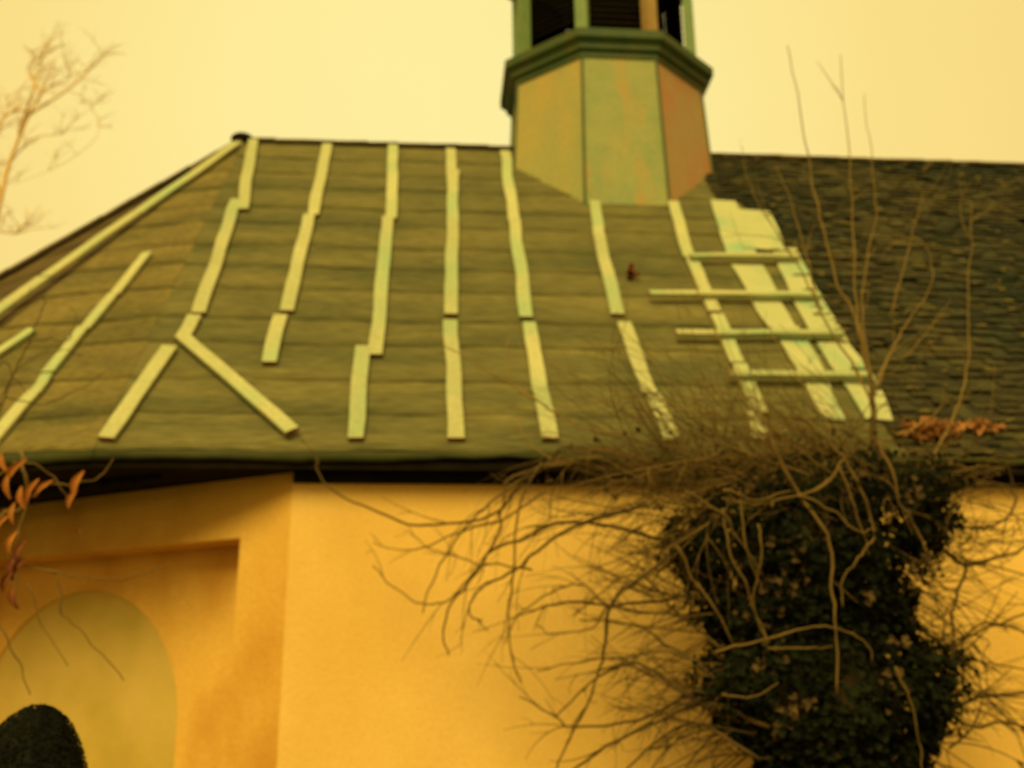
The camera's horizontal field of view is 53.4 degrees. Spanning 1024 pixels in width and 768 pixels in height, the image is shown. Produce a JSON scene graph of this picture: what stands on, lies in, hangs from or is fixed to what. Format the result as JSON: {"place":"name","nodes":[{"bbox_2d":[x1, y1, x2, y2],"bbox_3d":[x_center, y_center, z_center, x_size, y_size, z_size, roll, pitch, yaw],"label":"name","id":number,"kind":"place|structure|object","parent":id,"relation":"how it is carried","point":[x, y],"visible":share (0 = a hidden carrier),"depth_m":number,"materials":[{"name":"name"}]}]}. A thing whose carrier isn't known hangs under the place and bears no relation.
{"place":"outdoors","nodes":[
{"label":"outdoors","id":0,"kind":"place"},
{"bbox_2d":[0,0,1023,271],"label":"sky","id":1,"kind":"structure","parent":0,"point":[938,79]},
{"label":"ground","id":2,"kind":"structure","parent":0,"visible":0},
{"bbox_2d":[0,704,87,767],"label":"evergreen bush","id":3,"kind":"object","parent":2,"relation":"on","point":[41,736],"visible":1,"depth_m":4.28,"materials":[{"name":"green plant"}]},
{"bbox_2d":[0,20,126,233],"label":"bare tree","id":4,"kind":"object","parent":2,"relation":"on","point":[22,125],"visible":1,"depth_m":23.16,"materials":[{"name":"brown plant"}]},
{"bbox_2d":[0,287,171,693],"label":"withered shrub","id":5,"kind":"object","parent":2,"relation":"on","point":[11,567],"visible":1,"depth_m":6.23,"materials":[{"name":"orange plant"}]},
{"bbox_2d":[0,0,1023,767],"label":"chapel","id":6,"kind":"structure","parent":2,"relation":"on","point":[244,306],"depth_m":9.26,"materials":[{"name":"concrete"}]},
{"bbox_2d":[626,263,639,279],"bbox_3d":[1.305,-1.210,10.994,0.142,0.188,0.118,8,-19,-26],"label":"leaf clump","id":7,"kind":"object","parent":6,"relation":"on","point":[630,272],"visible":1,"depth_m":10.99,"materials":[{"name":"brown plant"}]},
{"bbox_2d":[892,415,960,443],"bbox_3d":[3.543,0.389,8.704,0.664,0.294,0.279,1,-17,-4],"label":"leaf pile","id":8,"kind":"object","parent":6,"relation":"on","point":[929,428],"visible":0.88,"depth_m":8.67,"materials":[{"name":"orange plant"}]},
{"bbox_2d":[957,417,1004,435],"bbox_3d":[4.059,0.371,8.787,0.416,0.194,0.165,5,-18,-18],"label":"leaf pile","id":9,"kind":"object","parent":6,"relation":"on","point":[980,424],"visible":0.89,"depth_m":8.77,"materials":[{"name":"orange plant"}]},
{"bbox_2d":[294,237,1023,767],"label":"ivy clad tree","id":10,"kind":"object","parent":2,"relation":"on","point":[800,553],"visible":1,"depth_m":6.58,"materials":[{"name":"brown plant"}]},
{"bbox_2d":[712,45,1010,608],"bbox_3d":[2.929,0.340,7.882,2.613,6.889,0.533,1,-17,-4],"label":"bare sapling","id":11,"kind":"object","parent":2,"relation":"on","point":[872,387],"visible":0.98,"depth_m":8.25,"materials":[{"name":"brown plant"}]}
]}

